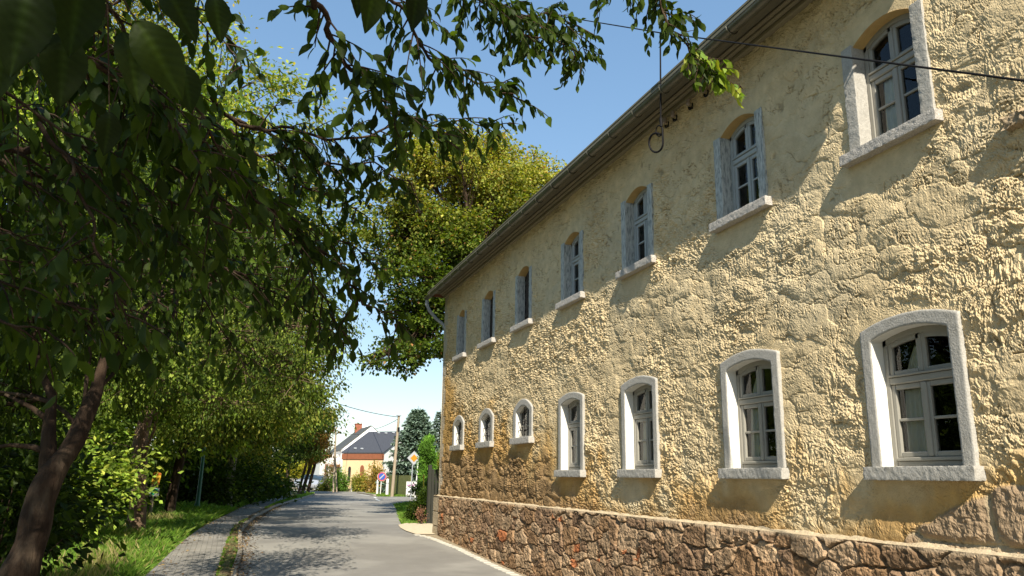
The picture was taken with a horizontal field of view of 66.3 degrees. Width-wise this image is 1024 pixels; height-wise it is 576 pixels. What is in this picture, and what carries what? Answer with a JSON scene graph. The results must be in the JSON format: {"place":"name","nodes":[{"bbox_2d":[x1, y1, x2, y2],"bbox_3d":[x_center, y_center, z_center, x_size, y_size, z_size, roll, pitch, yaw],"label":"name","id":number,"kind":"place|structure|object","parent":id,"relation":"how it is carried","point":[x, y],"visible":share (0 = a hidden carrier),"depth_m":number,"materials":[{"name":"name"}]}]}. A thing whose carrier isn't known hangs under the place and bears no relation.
{"place":"outdoors","nodes":[
{"label":"outdoors","id":0,"kind":"place"},
{"bbox_2d":[40,495,267,575],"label":"grass","id":1,"kind":"structure","parent":0,"point":[175,532],"depth_m":16.60,"materials":[{"name":"green plant"}]},
{"bbox_2d":[146,496,287,575],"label":"path","id":2,"kind":"structure","parent":0,"point":[202,557],"depth_m":15.71,"materials":[{"name":"grey stone"}]},
{"bbox_2d":[215,492,314,575],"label":"verge","id":3,"kind":"structure","parent":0,"point":[224,572],"depth_m":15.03,"materials":[{"name":"green plant"}]},
{"bbox_2d":[290,488,426,534],"bbox_3d":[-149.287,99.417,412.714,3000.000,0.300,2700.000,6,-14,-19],"label":"ground","id":4,"kind":"structure","parent":0,"point":[292,494],"depth_m":61.21,"materials":[{"name":"soil"}]},
{"bbox_2d":[0,265,49,457],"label":"woodland tree","id":5,"kind":"object","parent":4,"relation":"on","point":[13,390],"depth_m":13.18,"materials":[{"name":"green plant"}]},
{"bbox_2d":[0,448,98,573],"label":"shrub","id":6,"kind":"object","parent":4,"relation":"on","point":[63,540],"visible":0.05,"depth_m":10.51,"materials":[{"name":"green plant"}]},
{"bbox_2d":[0,353,151,575],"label":"shrub","id":7,"kind":"object","parent":4,"relation":"on","point":[10,515],"visible":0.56,"depth_m":9.14,"materials":[{"name":"green plant"}]},
{"bbox_2d":[1,357,156,520],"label":"woodland tree","id":8,"kind":"object","parent":4,"relation":"on","point":[121,426],"visible":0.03,"depth_m":22.27,"materials":[{"name":"green plant"}]},
{"bbox_2d":[17,426,159,537],"bbox_3d":[-9.217,4.071,16.323,3.284,2.510,2.674,6,-14,-19],"label":"shrub","id":9,"kind":"object","parent":4,"relation":"on","point":[112,440],"visible":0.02,"depth_m":16.43,"materials":[{"name":"green plant"}]},
{"bbox_2d":[0,208,200,512],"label":"woodland tree","id":10,"kind":"object","parent":4,"relation":"on","point":[153,445],"visible":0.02,"depth_m":20.64,"materials":[{"name":"green plant"}]},
{"bbox_2d":[4,392,201,545],"bbox_3d":[-9.597,3.561,15.368,5.385,3.240,4.386,12,-17,-38],"label":"shrub","id":11,"kind":"object","parent":4,"relation":"on","point":[128,480],"visible":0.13,"depth_m":15.49,"materials":[{"name":"green plant"}]},
{"bbox_2d":[76,435,149,519],"bbox_3d":[-11.789,5.317,21.594,3.371,2.712,2.659,6,-14,-19],"label":"shrub","id":12,"kind":"object","parent":4,"relation":"on","point":[121,502],"depth_m":21.77,"materials":[{"name":"green plant"}]},
{"bbox_2d":[40,509,198,575],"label":"tall grass","id":13,"kind":"structure","parent":4,"relation":"on","point":[92,572],"depth_m":13.67,"materials":[{"name":"green plant"}]},
{"bbox_2d":[4,29,249,297],"bbox_3d":[-14.828,-1.229,23.809,14.139,16.191,11.060,6,-14,-19],"label":"woodland tree","id":14,"kind":"object","parent":4,"relation":"on","point":[29,115],"visible":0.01,"depth_m":24.92,"materials":[{"name":"green plant"}]},
{"bbox_2d":[28,0,238,69],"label":"woodland tree","id":15,"kind":"object","parent":4,"relation":"on","point":[124,8],"visible":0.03,"depth_m":38.55,"materials":[{"name":"green plant"}]},
{"bbox_2d":[7,234,278,488],"bbox_3d":[-14.329,2.324,26.275,12.989,10.476,11.395,6,-14,-19],"label":"woodland tree","id":16,"kind":"object","parent":4,"relation":"on","point":[203,453],"visible":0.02,"depth_m":25.28,"materials":[{"name":"green plant"}]},
{"bbox_2d":[148,471,161,513],"bbox_3d":[-10.916,6.345,23.848,0.292,1.483,0.206,-4,-14,18],"label":"trail sign","id":17,"kind":"object","parent":4,"relation":"on","point":[158,477],"visible":0.73,"depth_m":23.90,"materials":[{"name":"yellow wood"}]},
{"bbox_2d":[119,424,196,508],"bbox_3d":[-14.030,5.734,27.519,5.109,4.675,4.421,11,-17,-37],"label":"shrub","id":18,"kind":"object","parent":4,"relation":"on","point":[165,466],"visible":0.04,"depth_m":27.43,"materials":[{"name":"green plant"}]},
{"bbox_2d":[0,34,339,575],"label":"cherry tree","id":19,"kind":"object","parent":4,"relation":"on","point":[24,557],"visible":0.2,"depth_m":7.12,"materials":[{"name":"green plant"}]},
{"bbox_2d":[7,0,364,224],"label":"woodland tree","id":20,"kind":"object","parent":4,"relation":"on","point":[232,100],"visible":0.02,"depth_m":31.45,"materials":[{"name":"green plant"}]},
{"bbox_2d":[148,439,248,497],"bbox_3d":[-15.945,7.443,35.868,8.113,5.227,5.338,6,-14,-19],"label":"shrub","id":21,"kind":"object","parent":4,"relation":"on","point":[199,462],"visible":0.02,"depth_m":35.67,"materials":[{"name":"green plant"}]},
{"bbox_2d":[194,447,205,506],"bbox_3d":[-11.374,6.655,29.718,0.952,3.634,0.220,6,-14,-19],"label":"lamp post","id":22,"kind":"object","parent":4,"relation":"on","point":[197,502],"visible":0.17,"depth_m":29.40,"materials":[{"name":"metal"}]},
{"bbox_2d":[22,162,381,530],"bbox_3d":[-7.310,1.101,17.688,9.588,9.059,6.622,0,-14,3],"label":"roadside tree","id":23,"kind":"object","parent":4,"relation":"on","point":[251,338],"visible":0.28,"depth_m":16.36,"materials":[{"name":"green plant"}]},
{"bbox_2d":[148,443,278,507],"bbox_3d":[-13.501,7.541,32.527,5.589,3.542,5.462,-7,-16,30],"label":"shrub","id":24,"kind":"object","parent":4,"relation":"on","point":[191,481],"visible":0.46,"depth_m":32.17,"materials":[{"name":"green plant"}]},
{"bbox_2d":[170,442,289,503],"bbox_3d":[-13.448,8.246,36.897,6.447,4.226,4.652,6,-14,-19],"label":"shrub","id":25,"kind":"object","parent":4,"relation":"on","point":[269,487],"visible":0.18,"depth_m":36.80,"materials":[{"name":"green plant"}]},
{"bbox_2d":[167,445,301,502],"bbox_3d":[-14.492,8.376,38.600,7.663,4.693,5.578,1,-14,-2],"label":"shrub","id":26,"kind":"object","parent":4,"relation":"on","point":[269,462],"visible":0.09,"depth_m":38.51,"materials":[{"name":"green plant"}]},
{"bbox_2d":[110,288,368,513],"bbox_3d":[-9.490,3.221,25.673,9.600,8.571,7.696,-4,-14,20],"label":"roadside tree","id":27,"kind":"object","parent":4,"relation":"on","point":[171,497],"visible":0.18,"depth_m":24.46,"materials":[{"name":"green plant"}]},
{"bbox_2d":[150,248,329,471],"bbox_3d":[-15.071,3.296,34.382,11.553,12.376,12.140,-9,-17,35],"label":"woodland tree","id":28,"kind":"object","parent":4,"relation":"on","point":[242,373],"depth_m":33.31,"materials":[{"name":"green plant"}]},
{"bbox_2d":[192,275,326,366],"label":"woodland tree","id":29,"kind":"object","parent":4,"relation":"on","point":[304,292],"depth_m":43.65,"materials":[{"name":"green plant"}]},
{"bbox_2d":[196,359,346,506],"bbox_3d":[-12.180,6.256,34.613,9.779,6.791,6.687,1,-14,0],"label":"roadside tree","id":30,"kind":"object","parent":4,"relation":"on","point":[292,434],"visible":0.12,"depth_m":33.59,"materials":[{"name":"green plant"}]},
{"bbox_2d":[231,493,314,575],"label":"kerb","id":31,"kind":"structure","parent":4,"relation":"on","point":[240,535],"depth_m":19.75,"materials":[{"name":"stone"}]},
{"bbox_2d":[246,465,302,497],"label":"shrub","id":32,"kind":"object","parent":4,"relation":"on","point":[280,496],"visible":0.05,"depth_m":46.18,"materials":[{"name":"green plant"}]},
{"bbox_2d":[244,437,313,501],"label":"shrub","id":33,"kind":"object","parent":4,"relation":"on","point":[289,489],"visible":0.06,"depth_m":40.80,"materials":[{"name":"green plant"}]},
{"bbox_2d":[179,124,391,497],"bbox_3d":[-12.686,0.571,34.693,15.075,17.876,13.510,6,-14,-19],"label":"woodland tree","id":34,"kind":"object","parent":4,"relation":"on","point":[346,229],"visible":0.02,"depth_m":34.76,"materials":[{"name":"green plant"}]},
{"bbox_2d":[262,426,311,464],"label":"street tree","id":35,"kind":"object","parent":4,"relation":"on","point":[275,449],"depth_m":51.44,"materials":[{"name":"green plant"}]},
{"bbox_2d":[275,456,312,488],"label":"hedge","id":36,"kind":"object","parent":4,"relation":"on","point":[298,469],"visible":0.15,"depth_m":83.26,"materials":[{"name":"green plant"}]},
{"bbox_2d":[279,447,313,492],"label":"street tree","id":37,"kind":"object","parent":4,"relation":"on","point":[301,480],"visible":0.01,"depth_m":62.20,"materials":[{"name":"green plant"}]},
{"bbox_2d":[274,405,344,476],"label":"street tree","id":38,"kind":"object","parent":4,"relation":"on","point":[307,447],"visible":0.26,"depth_m":56.73,"materials":[{"name":"green plant"}]},
{"bbox_2d":[294,414,347,493],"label":"street tree","id":39,"kind":"object","parent":4,"relation":"on","point":[307,476],"visible":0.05,"depth_m":60.50,"materials":[{"name":"green plant"}]},
{"bbox_2d":[312,477,329,490],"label":"garden shrub","id":40,"kind":"object","parent":4,"relation":"on","point":[320,487],"visible":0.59,"depth_m":69.51,"materials":[{"name":"green plant"}]},
{"bbox_2d":[302,423,340,492],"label":"street tree","id":41,"kind":"object","parent":4,"relation":"on","point":[325,444],"visible":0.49,"depth_m":58.85,"materials":[{"name":"green plant"}]},
{"bbox_2d":[321,456,344,490],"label":"garden shrub","id":42,"kind":"object","parent":4,"relation":"on","point":[329,473],"visible":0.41,"depth_m":69.58,"materials":[{"name":"green plant"}]},
{"bbox_2d":[332,431,341,491],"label":"utility pole","id":43,"kind":"object","parent":4,"relation":"on","point":[334,472],"visible":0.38,"depth_m":66.20,"materials":[{"name":"brown wood"}]},
{"bbox_2d":[324,468,352,491],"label":"garden shrub","id":44,"kind":"object","parent":4,"relation":"on","point":[342,484],"visible":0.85,"depth_m":69.19,"materials":[{"name":"green plant"}]},
{"bbox_2d":[314,415,377,489],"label":"white house","id":45,"kind":"structure","parent":4,"relation":"on","point":[362,429],"depth_m":78.85,"materials":[{"name":"slate"},{"name":"white plaster"},{"name":"brick"}]},
{"bbox_2d":[350,468,361,491],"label":"garden shrub","id":46,"kind":"object","parent":4,"relation":"on","point":[353,484],"visible":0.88,"depth_m":69.17,"materials":[{"name":"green plant"}]},
{"bbox_2d":[357,470,369,491],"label":"garden shrub","id":47,"kind":"object","parent":4,"relation":"on","point":[362,480],"visible":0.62,"depth_m":69.47,"materials":[{"name":"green plant"}]},
{"bbox_2d":[357,492,375,495],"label":"kerb","id":48,"kind":"structure","parent":4,"relation":"on","point":[366,493],"depth_m":58.78,"materials":[{"name":"concrete"}]},
{"bbox_2d":[356,459,385,492],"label":"garden shrub","id":49,"kind":"object","parent":4,"relation":"on","point":[371,484],"visible":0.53,"depth_m":68.67,"materials":[{"name":"yellow plant"}]},
{"bbox_2d":[0,0,744,410],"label":"cherry tree","id":50,"kind":"object","parent":4,"relation":"on","point":[50,42],"visible":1,"depth_m":3.42,"materials":[{"name":"green plant"}]},
{"bbox_2d":[341,431,404,491],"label":"cottage","id":51,"kind":"structure","parent":4,"relation":"on","point":[363,452],"depth_m":72.74,"materials":[{"name":"stone"}]},
{"bbox_2d":[348,466,350,479],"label":"window","id":52,"kind":"structure","parent":51,"relation":"in","point":[349,468],"depth_m":72.59,"materials":[{"name":"wood"}]},
{"bbox_2d":[360,465,363,475],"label":"window","id":53,"kind":"structure","parent":51,"relation":"in","point":[362,467],"depth_m":72.06,"materials":[{"name":"brown paint"}]},
{"bbox_2d":[376,480,378,493],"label":"bollard","id":54,"kind":"object","parent":4,"relation":"on","point":[377,484],"visible":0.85,"depth_m":59.94,"materials":[{"name":"white paint"}]},
{"bbox_2d":[377,472,385,493],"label":"road sign","id":55,"kind":"object","parent":4,"relation":"on","point":[381,476],"visible":0.97,"depth_m":60.00,"materials":[{"name":"blue metal"}]},
{"bbox_2d":[385,479,388,494],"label":"bollard","id":56,"kind":"object","parent":4,"relation":"on","point":[387,487],"visible":0.81,"depth_m":58.39,"materials":[{"name":"white paint"}]},
{"bbox_2d":[370,492,411,496],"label":"grass","id":57,"kind":"structure","parent":4,"relation":"on","point":[385,495],"depth_m":57.02,"materials":[{"name":"green plant"}]},
{"bbox_2d":[390,415,400,496],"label":"utility pole","id":58,"kind":"object","parent":4,"relation":"on","point":[394,462],"visible":0.9,"depth_m":57.08,"materials":[{"name":"brown wood"}]},
{"bbox_2d":[331,401,395,416],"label":"overhead wire","id":59,"kind":"object","parent":58,"relation":"attached to","point":[365,411],"visible":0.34,"depth_m":55.10,"materials":[{"name":"black metal"}]},
{"bbox_2d":[388,475,410,494],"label":"board fence","id":60,"kind":"object","parent":4,"relation":"on","point":[400,484],"visible":0.54,"depth_m":59.84,"materials":[{"name":"green wood"}]},
{"bbox_2d":[375,408,439,492],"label":"spruce tree","id":61,"kind":"object","parent":4,"relation":"on","point":[416,428],"visible":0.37,"depth_m":66.95,"materials":[{"name":"green plant"}]},
{"bbox_2d":[406,482,415,496],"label":"notice board","id":62,"kind":"object","parent":4,"relation":"on","point":[407,487],"visible":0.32,"depth_m":55.54,"materials":[{"name":"white paint"}]},
{"bbox_2d":[393,501,432,523],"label":"grass","id":63,"kind":"structure","parent":4,"relation":"on","point":[401,508],"depth_m":30.21,"materials":[{"name":"green plant"}]},
{"bbox_2d":[408,451,418,498],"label":"road sign","id":64,"kind":"object","parent":4,"relation":"on","point":[412,458],"visible":0.72,"depth_m":49.56,"materials":[{"name":"white metal"}]},
{"bbox_2d":[402,481,437,521],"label":"shrub","id":65,"kind":"object","parent":4,"relation":"on","point":[421,500],"visible":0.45,"depth_m":24.93,"materials":[{"name":"green plant"}]},
{"bbox_2d":[406,476,437,498],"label":"shrub","id":66,"kind":"object","parent":4,"relation":"on","point":[415,489],"visible":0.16,"depth_m":43.30,"materials":[{"name":"green plant"}]},
{"bbox_2d":[415,433,438,490],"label":"thuja","id":67,"kind":"object","parent":4,"relation":"on","point":[427,449],"visible":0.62,"depth_m":47.68,"materials":[{"name":"green plant"}]},
{"bbox_2d":[426,465,438,522],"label":"garden gate","id":68,"kind":"structure","parent":4,"relation":"on","point":[433,475],"depth_m":24.01,"materials":[{"name":"grey wood"}]},
{"bbox_2d":[431,410,440,450],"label":"spruce tree","id":69,"kind":"object","parent":4,"relation":"on","point":[436,422],"visible":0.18,"depth_m":80.71,"materials":[{"name":"green plant"}]},
{"bbox_2d":[436,441,439,468],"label":"shrub","id":70,"kind":"object","parent":4,"relation":"on","point":[438,461],"visible":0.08,"depth_m":50.08,"materials":[{"name":"green plant"}]},
{"bbox_2d":[348,119,566,381],"bbox_3d":[-1.633,0.597,30.689,10.468,16.454,8.680,6,-14,-19],"label":"maple tree","id":71,"kind":"object","parent":4,"relation":"on","point":[429,239],"visible":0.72,"depth_m":28.89,"materials":[{"name":"green plant"}]},
{"bbox_2d":[425,534,525,575],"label":"gravel shoulder","id":72,"kind":"object","parent":4,"relation":"on","point":[444,540],"visible":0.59,"depth_m":17.07},
{"bbox_2d":[424,0,1023,575],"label":"farmhouse","id":73,"kind":"object","parent":4,"relation":"on","point":[772,324],"visible":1,"depth_m":8.27,"materials":[{"name":"paint"}]},
{"bbox_2d":[449,415,464,450],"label":"window","id":74,"kind":"structure","parent":73,"relation":"in","point":[458,434],"depth_m":19.24,"materials":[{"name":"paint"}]},
{"bbox_2d":[475,408,494,447],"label":"window","id":75,"kind":"structure","parent":73,"relation":"in","point":[483,442],"depth_m":17.12,"materials":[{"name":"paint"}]},
{"bbox_2d":[509,399,534,444],"bbox_3d":[0.249,2.534,14.892,0.268,0.851,1.086,6,-14,-19],"label":"window","id":76,"kind":"structure","parent":73,"relation":"in","point":[519,437],"depth_m":15.00,"materials":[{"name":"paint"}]},
{"bbox_2d":[554,392,585,476],"bbox_3d":[1.018,2.381,12.745,0.301,1.360,1.078,6,-14,-19],"label":"window","id":77,"kind":"structure","parent":73,"relation":"in","point":[566,425],"depth_m":12.96,"materials":[{"name":"paint"}]},
{"bbox_2d":[555,230,585,309],"bbox_3d":[1.067,-0.333,13.352,0.284,1.261,1.067,6,-14,-19],"label":"window","id":78,"kind":"structure","parent":73,"relation":"in","point":[569,260],"depth_m":13.59,"materials":[{"name":"white paint"}]},
{"bbox_2d":[615,183,656,279],"bbox_3d":[1.833,-0.835,11.231,0.284,1.261,1.066,6,-14,-19],"label":"window","id":79,"kind":"structure","parent":73,"relation":"in","point":[631,220],"depth_m":11.44,"materials":[{"name":"white paint"}]},
{"bbox_2d":[617,375,661,477],"bbox_3d":[1.785,1.878,10.625,0.301,1.361,1.077,6,-14,-19],"label":"window","id":80,"kind":"structure","parent":73,"relation":"in","point":[633,466],"depth_m":10.80,"materials":[{"name":"paint"}]},
{"bbox_2d":[709,107,772,233],"bbox_3d":[2.646,-1.368,8.982,0.284,1.262,1.076,6,-14,-19],"label":"window","id":81,"kind":"structure","parent":73,"relation":"in","point":[727,160],"depth_m":9.15,"materials":[{"name":"white paint"}]},
{"bbox_2d":[476,2,1023,81],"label":"overhead wire","id":82,"kind":"object","parent":73,"relation":"attached to","point":[955,71],"visible":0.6,"depth_m":6.08,"materials":[{"name":"black metal"}]},
{"bbox_2d":[648,33,663,152],"bbox_3d":[1.849,-2.432,9.964,0.089,1.484,0.566,3,-14,-9],"label":"cable loop","id":83,"kind":"object","parent":82,"relation":"hanging from","point":[658,134],"visible":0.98,"depth_m":9.85,"materials":[{"name":"black metal"}]},
{"bbox_2d":[718,349,789,478],"bbox_3d":[2.604,1.341,8.357,0.301,1.360,1.096,6,-14,-19],"label":"window","id":84,"kind":"structure","parent":73,"relation":"in","point":[761,465],"depth_m":8.49,"materials":[{"name":"paint"}]},
{"bbox_2d":[839,0,943,167],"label":"window","id":85,"kind":"structure","parent":73,"relation":"in","point":[867,139],"depth_m":7.12,"materials":[{"name":"paint"}]},
{"bbox_2d":[860,309,985,480],"bbox_3d":[3.320,0.872,6.375,0.301,1.359,1.097,6,-14,-19],"label":"window","id":86,"kind":"structure","parent":73,"relation":"in","point":[925,460],"depth_m":6.47,"materials":[{"name":"paint"}]},
{"bbox_2d":[237,490,510,575],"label":"road","id":87,"kind":"structure","parent":0,"point":[326,533],"depth_m":17.45,"materials":[{"name":"grey asphalt"}]},
{"bbox_2d":[139,501,292,575],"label":"fallen leaves","id":88,"kind":"object","parent":87,"relation":"on","point":[249,525],"visible":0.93,"depth_m":17.37,"materials":[{"name":"brown plant"}]},
{"bbox_2d":[293,475,325,489],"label":"parked car","id":89,"kind":"object","parent":87,"relation":"on","point":[316,478],"visible":0.22,"depth_m":72.43,"materials":[{"name":"silver metal"}]},
{"bbox_2d":[413,534,520,575],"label":"gutter strip","id":90,"kind":"object","parent":87,"relation":"on","point":[495,566],"visible":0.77,"depth_m":16.06,"materials":[{"name":"beige concrete"}]},
{"bbox_2d":[399,523,433,533],"bbox_3d":[-2.277,6.725,21.958,1.850,0.049,4.050,6,-14,-19],"label":"sand apron","id":91,"kind":"object","parent":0,"point":[419,528],"visible":0.62,"depth_m":21.69,"materials":[{"name":"beige sand"}]},
{"bbox_2d":[413,507,427,523],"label":"dried plant","id":92,"kind":"object","parent":91,"relation":"on","point":[420,517],"visible":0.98,"depth_m":23.44,"materials":[{"name":"brown plant"}]},
{"bbox_2d":[110,0,746,460],"label":"sky","id":93,"kind":"structure","parent":0,"point":[579,118],"materials":[{"name":"blue"}]}
]}

